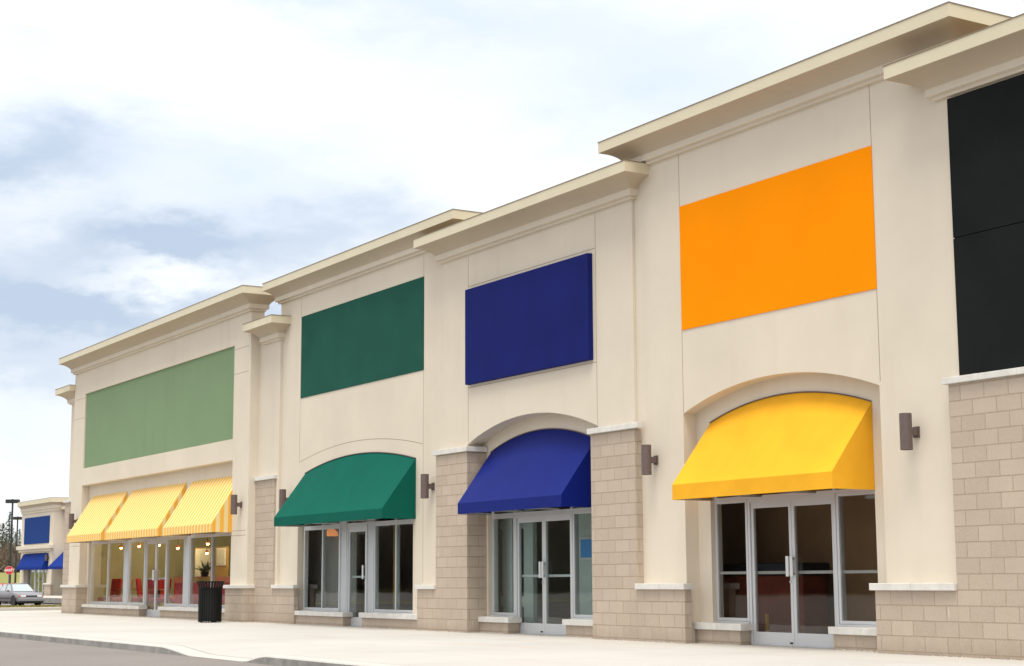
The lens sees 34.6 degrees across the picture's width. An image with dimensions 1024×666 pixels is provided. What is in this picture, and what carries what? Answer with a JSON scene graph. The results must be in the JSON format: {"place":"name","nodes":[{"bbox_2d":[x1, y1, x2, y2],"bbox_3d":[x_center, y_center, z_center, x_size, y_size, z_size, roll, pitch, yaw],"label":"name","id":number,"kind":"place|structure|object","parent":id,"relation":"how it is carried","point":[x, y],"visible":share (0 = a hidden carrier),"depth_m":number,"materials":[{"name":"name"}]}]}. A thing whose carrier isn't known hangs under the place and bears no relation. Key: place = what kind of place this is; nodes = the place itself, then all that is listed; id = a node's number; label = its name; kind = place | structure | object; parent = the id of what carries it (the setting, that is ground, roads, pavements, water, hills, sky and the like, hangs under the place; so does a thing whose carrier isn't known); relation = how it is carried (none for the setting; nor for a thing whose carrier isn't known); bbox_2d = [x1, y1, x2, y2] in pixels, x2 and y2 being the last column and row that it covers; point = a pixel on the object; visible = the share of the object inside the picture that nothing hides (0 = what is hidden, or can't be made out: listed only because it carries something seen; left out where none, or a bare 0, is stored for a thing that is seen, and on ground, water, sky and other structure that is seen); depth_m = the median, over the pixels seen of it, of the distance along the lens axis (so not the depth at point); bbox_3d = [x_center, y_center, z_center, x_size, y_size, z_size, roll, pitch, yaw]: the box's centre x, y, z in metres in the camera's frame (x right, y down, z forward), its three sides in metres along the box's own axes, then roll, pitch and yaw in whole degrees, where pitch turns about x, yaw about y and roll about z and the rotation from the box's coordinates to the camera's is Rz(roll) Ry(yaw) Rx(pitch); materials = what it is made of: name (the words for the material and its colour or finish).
{"place":"outdoors","nodes":[
{"label":"outdoors","id":0,"kind":"place"},
{"bbox_2d":[0,573,38,588],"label":"hill","id":1,"kind":"structure","parent":0,"point":[3,577],"depth_m":211.56,"materials":[{"name":"green plant"}]},
{"bbox_2d":[0,539,7,572],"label":"bare tree","id":2,"kind":"object","parent":1,"relation":"on","point":[3,546],"visible":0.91,"depth_m":235.03,"materials":[{"name":"brown plant"}]},
{"bbox_2d":[0,523,8,548],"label":"conifer tree","id":3,"kind":"object","parent":1,"relation":"on","point":[3,533],"visible":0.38,"depth_m":248.52,"materials":[{"name":"green plant"}]},
{"bbox_2d":[1,512,15,548],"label":"conifer tree","id":4,"kind":"object","parent":1,"relation":"on","point":[9,529],"visible":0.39,"depth_m":248.90,"materials":[{"name":"green plant"}]},
{"bbox_2d":[0,547,20,572],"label":"undergrowth","id":5,"kind":"object","parent":1,"relation":"on","point":[4,560],"visible":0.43,"depth_m":231.91,"materials":[{"name":"brown plant"}]},
{"bbox_2d":[1,543,19,554],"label":"bare tree","id":6,"kind":"object","parent":1,"relation":"on","point":[12,547],"visible":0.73,"depth_m":233.34,"materials":[{"name":"brown plant"}]},
{"bbox_2d":[18,529,21,544],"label":"conifer tree","id":7,"kind":"object","parent":1,"relation":"on","point":[19,536],"visible":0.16,"depth_m":271.18,"materials":[{"name":"green plant"}]},
{"bbox_2d":[0,604,61,607],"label":"verge grass","id":8,"kind":"structure","parent":0,"point":[43,605],"depth_m":69.75,"materials":[{"name":"green plant"}]},
{"bbox_2d":[16,497,68,594],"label":"shop building","id":9,"kind":"structure","parent":0,"point":[40,549],"depth_m":127.80,"materials":[{"name":"beige paint"}]},
{"bbox_2d":[27,570,34,587],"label":"window","id":10,"kind":"structure","parent":9,"relation":"in","point":[27,570],"depth_m":131.18,"materials":[{"name":"metal"}]},
{"bbox_2d":[38,569,41,593],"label":"door","id":11,"kind":"structure","parent":9,"relation":"in","point":[39,569],"depth_m":129.06,"materials":[{"name":"metal"}]},
{"bbox_2d":[43,569,44,590],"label":"window","id":12,"kind":"structure","parent":9,"relation":"in","point":[44,569],"depth_m":128.09,"materials":[{"name":"metal"}]},
{"bbox_2d":[44,595,61,597],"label":"sidewalk","id":13,"kind":"structure","parent":0,"point":[54,596],"depth_m":116.28,"materials":[{"name":"concrete"}]},
{"bbox_2d":[4,566,13,582],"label":"stop sign","id":14,"kind":"object","parent":13,"relation":"on","point":[8,570],"visible":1,"depth_m":129.96,"materials":[{"name":"red metal"}]},
{"bbox_2d":[0,602,405,665],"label":"parking lot","id":15,"kind":"structure","parent":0,"point":[18,652],"depth_m":24.63,"materials":[{"name":"grey asphalt"}]},
{"bbox_2d":[0,583,16,603],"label":"parked car","id":16,"kind":"object","parent":15,"relation":"on","point":[1,584],"visible":0.08,"depth_m":112.97,"materials":[{"name":"white paint"}]},
{"bbox_2d":[5,499,19,582],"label":"parking lamp","id":17,"kind":"object","parent":15,"relation":"on","point":[12,501],"visible":0.74,"depth_m":159.61,"materials":[{"name":"metal"}]},
{"bbox_2d":[13,516,21,582],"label":"parking lamp","id":18,"kind":"object","parent":15,"relation":"on","point":[17,518],"visible":0.81,"depth_m":199.43,"materials":[{"name":"metal"}]},
{"bbox_2d":[0,583,44,605],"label":"parked car","id":19,"kind":"object","parent":15,"relation":"on","point":[19,594],"visible":0.98,"depth_m":100.44,"materials":[{"name":"grey paint"}]},
{"bbox_2d":[0,607,60,610],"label":"verge kerb","id":20,"kind":"structure","parent":15,"relation":"on","point":[28,608],"depth_m":64.59,"materials":[{"name":"concrete"}]},
{"bbox_2d":[43,597,61,603],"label":"kerb","id":21,"kind":"structure","parent":15,"relation":"on","point":[53,600],"depth_m":108.23,"materials":[{"name":"concrete"}]},
{"bbox_2d":[0,629,403,665],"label":"kerb","id":22,"kind":"structure","parent":15,"relation":"on","point":[283,660],"depth_m":25.60,"materials":[{"name":"concrete"}]},
{"bbox_2d":[242,209,482,630],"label":"shop building","id":23,"kind":"structure","parent":0,"point":[350,435],"depth_m":36.92,"materials":[{"name":"beige paint"}]},
{"bbox_2d":[301,526,338,611],"bbox_3d":[-4.370,5.446,37.902,0.134,1.915,1.990,5,-10,-31],"label":"window","id":24,"kind":"structure","parent":23,"relation":"in","point":[324,529],"depth_m":37.97,"materials":[{"name":"metal"}]},
{"bbox_2d":[327,522,337,535],"bbox_3d":[-4.212,4.250,38.378,0.320,0.970,0.320,5,-10,-31],"label":"pendant lamp","id":25,"kind":"object","parent":23,"relation":"hanging from","point":[332,532],"visible":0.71,"depth_m":38.20,"materials":[{"name":"orange"}]},
{"bbox_2d":[348,527,365,625],"bbox_3d":[-3.415,5.382,36.315,0.160,2.148,0.894,5,-10,-31],"label":"door","id":26,"kind":"structure","parent":23,"relation":"in","point":[355,621],"depth_m":36.58,"materials":[{"name":"metal"}]},
{"bbox_2d":[372,521,412,613],"bbox_3d":[-2.446,4.969,34.783,0.134,1.915,2.000,5,-10,-31],"label":"window","id":27,"kind":"structure","parent":23,"relation":"in","point":[397,524],"depth_m":34.88,"materials":[{"name":"metal"}]},
{"bbox_2d":[393,519,400,609],"bbox_3d":[-2.568,5.005,36.634,0.120,2.996,0.140,5,-10,-31],"label":"timber post","id":28,"kind":"object","parent":23,"relation":"in","point":[394,562],"visible":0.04,"depth_m":36.61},
{"bbox_2d":[0,610,1023,665],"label":"sidewalk","id":29,"kind":"structure","parent":0,"point":[252,640],"depth_m":24.95,"materials":[{"name":"concrete"}]},
{"bbox_2d":[55,285,274,621],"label":"shop building","id":30,"kind":"structure","parent":29,"relation":"on","point":[164,428],"depth_m":46.50,"materials":[{"name":"beige paint"}]},
{"bbox_2d":[89,541,123,604],"bbox_3d":[-12.519,7.438,50.918,0.134,1.915,3.320,5,-10,-31],"label":"window","id":31,"kind":"structure","parent":30,"relation":"in","point":[109,543],"depth_m":50.99,"materials":[{"name":"metal"}]},
{"bbox_2d":[97,579,122,604],"bbox_3d":[-13.101,8.556,53.545,0.520,1.091,0.616,-8,-11,41],"label":"chair","id":32,"kind":"object","parent":30,"relation":"in","point":[115,585],"visible":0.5,"depth_m":53.64,"materials":[{"name":"red fabric"}]},
{"bbox_2d":[112,579,132,601],"bbox_3d":[-12.399,8.367,52.309,0.616,1.091,0.520,1,-9,-8],"label":"chair","id":33,"kind":"object","parent":30,"relation":"in","point":[114,599],"visible":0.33,"depth_m":52.04,"materials":[{"name":"fabric"}]},
{"bbox_2d":[126,539,144,605],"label":"window","id":34,"kind":"structure","parent":30,"relation":"in","point":[129,602],"depth_m":49.11,"materials":[{"name":"metal"}]},
{"bbox_2d":[131,579,154,609],"bbox_3d":[-11.521,8.221,51.366,0.616,1.091,0.520,8,-12,-42],"label":"chair","id":35,"kind":"object","parent":30,"relation":"in","point":[151,582],"visible":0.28,"depth_m":51.37,"materials":[{"name":"red fabric"}]},
{"bbox_2d":[136,579,153,604],"bbox_3d":[-11.858,8.508,53.265,0.616,1.091,0.520,0,-9,0],"label":"chair","id":36,"kind":"object","parent":30,"relation":"in","point":[139,588],"visible":0.45,"depth_m":53.10,"materials":[{"name":"red fabric"}]},
{"bbox_2d":[145,541,155,615],"bbox_3d":[-10.451,7.098,47.530,0.160,2.148,0.854,5,-10,-31],"label":"door","id":37,"kind":"structure","parent":30,"relation":"in","point":[149,612],"depth_m":47.75,"materials":[{"name":"metal"}]},
{"bbox_2d":[148,589,164,609],"bbox_3d":[-10.935,8.316,50.872,0.720,0.755,0.720,5,-10,-31],"label":"cafe table","id":38,"kind":"object","parent":30,"relation":"in","point":[158,596],"visible":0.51,"depth_m":50.84,"materials":[{"name":"brown wood"}]},
{"bbox_2d":[153,540,165,616],"bbox_3d":[-10.004,6.987,46.804,0.160,2.148,0.854,5,-10,-31],"label":"door","id":39,"kind":"structure","parent":30,"relation":"in","point":[157,612],"depth_m":47.10,"materials":[{"name":"metal"}]},
{"bbox_2d":[149,578,171,609],"bbox_3d":[-10.588,7.933,49.474,0.616,1.091,0.520,3,-9,-20],"label":"chair","id":40,"kind":"object","parent":30,"relation":"in","point":[151,600],"visible":0.38,"depth_m":49.23,"materials":[{"name":"red fabric"}]},
{"bbox_2d":[157,579,174,605],"bbox_3d":[-10.974,8.378,52.425,0.616,1.091,0.520,-4,-9,22],"label":"chair","id":41,"kind":"object","parent":30,"relation":"in","point":[161,583],"visible":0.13,"depth_m":52.42,"materials":[{"name":"red fabric"}]},
{"bbox_2d":[164,537,183,606],"bbox_3d":[-9.368,6.657,45.812,0.134,1.915,1.460,5,-10,-31],"label":"window","id":42,"kind":"structure","parent":30,"relation":"in","point":[167,585],"depth_m":46.33,"materials":[{"name":"metal"}]},
{"bbox_2d":[174,579,175,603],"bbox_3d":[-10.153,8.101,50.611,0.520,1.091,0.616,1,-9,-10],"label":"chair","id":43,"kind":"object","parent":30,"relation":"in","point":[174,590],"visible":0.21,"depth_m":50.78,"materials":[{"name":"red fabric"}]},
{"bbox_2d":[174,577,229,604],"bbox_3d":[-7.910,7.179,44.618,0.520,1.116,5.900,5,-10,-31],"label":"planter bench","id":44,"kind":"object","parent":30,"relation":"in","point":[179,587],"visible":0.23,"depth_m":45.61,"materials":[{"name":"red fabric"}]},
{"bbox_2d":[196,561,210,576],"bbox_3d":[-8.554,6.552,45.847,0.445,0.495,0.939,8,-12,-42],"label":"potted plant","id":45,"kind":"object","parent":44,"relation":"on","point":[205,570],"visible":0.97,"depth_m":45.74,"materials":[{"name":"green plant"}]},
{"bbox_2d":[187,533,230,607],"bbox_3d":[-7.791,6.266,43.255,0.134,1.915,3.760,5,-10,-31],"label":"window","id":46,"kind":"structure","parent":30,"relation":"in","point":[214,536],"depth_m":44.55,"materials":[{"name":"metal"}]},
{"bbox_2d":[195,546,228,576],"bbox_3d":[-9.511,7.812,51.947,0.055,2.056,2.800,5,-10,-31],"label":"partition","id":47,"kind":"object","parent":30,"relation":"in","point":[222,571],"visible":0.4,"depth_m":51.16,"materials":[{"name":"paint"}]},
{"bbox_2d":[195,549,210,576],"bbox_3d":[-9.891,7.346,52.554,0.026,0.870,1.300,5,-10,-31],"label":"poster","id":48,"kind":"object","parent":47,"relation":"attached to","point":[201,555],"visible":0.82,"depth_m":52.67,"materials":[{"name":"beige paper"}]},
{"bbox_2d":[216,548,225,565],"bbox_3d":[-9.071,6.979,51.249,0.026,0.540,0.750,5,-10,-31],"label":"poster","id":49,"kind":"object","parent":47,"relation":"attached to","point":[221,557],"visible":1,"depth_m":51.22,"materials":[{"name":"beige paper"}]},
{"bbox_2d":[196,581,224,622],"bbox_3d":[-7.406,6.595,40.326,0.696,1.000,0.696,5,-10,-31],"label":"waste bin","id":50,"kind":"object","parent":29,"relation":"on","point":[209,604],"visible":1,"depth_m":40.10,"materials":[{"name":"black metal"}]},
{"bbox_2d":[413,159,648,640],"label":"shop building","id":51,"kind":"structure","parent":29,"relation":"on","point":[539,368],"depth_m":30.19,"materials":[{"name":"beige paint"}]},
{"bbox_2d":[491,515,514,616],"bbox_3d":[-0.134,4.483,31.604,0.134,1.920,0.860,5,-10,-31],"label":"window","id":52,"kind":"structure","parent":51,"relation":"in","point":[495,612],"depth_m":31.86,"materials":[{"name":"metal"}]},
{"bbox_2d":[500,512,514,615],"bbox_3d":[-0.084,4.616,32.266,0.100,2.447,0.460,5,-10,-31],"label":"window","id":53,"kind":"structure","parent":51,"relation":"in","point":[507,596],"depth_m":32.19,"materials":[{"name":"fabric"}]},
{"bbox_2d":[521,509,536,622],"bbox_3d":[0.330,4.556,31.879,0.100,2.447,0.440,5,-10,-31],"label":"display board","id":54,"kind":"object","parent":51,"relation":"in","point":[529,601],"visible":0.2,"depth_m":31.76,"materials":[{"name":"fabric"}]},
{"bbox_2d":[517,516,544,633],"bbox_3d":[0.356,4.532,30.773,0.160,2.148,0.934,5,-10,-31],"label":"door","id":55,"kind":"structure","parent":51,"relation":"in","point":[535,628],"depth_m":30.86,"materials":[{"name":"metal"}]},
{"bbox_2d":[541,515,571,634],"bbox_3d":[0.845,4.410,29.980,0.160,2.148,0.934,5,-10,-31],"label":"door","id":56,"kind":"structure","parent":51,"relation":"in","point":[559,629],"depth_m":30.22,"materials":[{"name":"metal"}]},
{"bbox_2d":[570,507,592,619],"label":"window","id":57,"kind":"structure","parent":51,"relation":"in","point":[585,569],"depth_m":30.66,"materials":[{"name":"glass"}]},
{"bbox_2d":[579,537,591,559],"bbox_3d":[1.440,4.000,30.522,0.026,0.420,0.650,5,-10,-31],"label":"poster","id":58,"kind":"object","parent":57,"relation":"attached to","point":[585,545],"visible":0.64,"depth_m":30.61,"materials":[{"name":"blue paper"}]},
{"bbox_2d":[597,1,1011,656],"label":"shop building","id":59,"kind":"structure","parent":29,"relation":"on","point":[793,357],"depth_m":24.35,"materials":[{"name":"cream stucco"},{"name":"tan-brown stone block masonry"},{"name":"yellow canvas"}]},
{"bbox_2d":[714,499,749,623],"bbox_3d":[3.466,3.567,25.682,0.140,1.900,0.820,5,-10,-31],"label":"window","id":60,"kind":"structure","parent":59,"relation":"in","point":[718,516],"depth_m":25.88,"materials":[{"name":"metal"}]},
{"bbox_2d":[765,614,768,631],"bbox_3d":[3.927,4.555,25.282,0.200,0.457,0.200,5,-10,-31],"label":"yellow post","id":61,"kind":"object","parent":59,"relation":"in","point":[766,622],"visible":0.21,"depth_m":25.27,"materials":[{"name":"paint"}]},
{"bbox_2d":[750,500,794,645],"bbox_3d":[3.942,3.628,24.865,0.160,2.148,0.934,5,-10,-31],"label":"door","id":62,"kind":"structure","parent":59,"relation":"in","point":[766,638],"depth_m":24.93,"materials":[{"name":"metal"}]},
{"bbox_2d":[723,562,829,633],"bbox_3d":[3.986,4.290,26.153,0.560,1.236,2.600,5,-10,-31],"label":"shop counter","id":63,"kind":"object","parent":59,"relation":"in","point":[774,596],"visible":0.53,"depth_m":25.42,"materials":[{"name":"red wood"}]},
{"bbox_2d":[789,497,836,647],"bbox_3d":[4.432,3.506,24.072,0.160,2.148,0.934,5,-10,-31],"label":"door","id":64,"kind":"structure","parent":59,"relation":"in","point":[801,639],"depth_m":24.26,"materials":[{"name":"metal"}]},
{"bbox_2d":[835,490,877,627],"bbox_3d":[4.947,3.199,23.281,0.140,1.900,0.910,5,-10,-31],"label":"window","id":65,"kind":"structure","parent":59,"relation":"in","point":[839,496],"depth_m":23.56,"materials":[{"name":"metal"}]},
{"bbox_2d":[0,0,1023,547],"label":"sky","id":66,"kind":"structure","parent":0,"point":[159,158],"materials":[{"name":"white"}]},
{"bbox_2d":[69,613,1023,660],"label":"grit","id":67,"kind":"object","parent":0,"point":[568,636],"visible":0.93,"depth_m":28.57,"materials":[{"name":"grey gravel"}]},
{"bbox_2d":[882,13,1023,659],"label":"shop building","id":68,"kind":"structure","parent":0,"point":[972,83],"depth_m":20.96,"materials":[{"name":"beige paint"}]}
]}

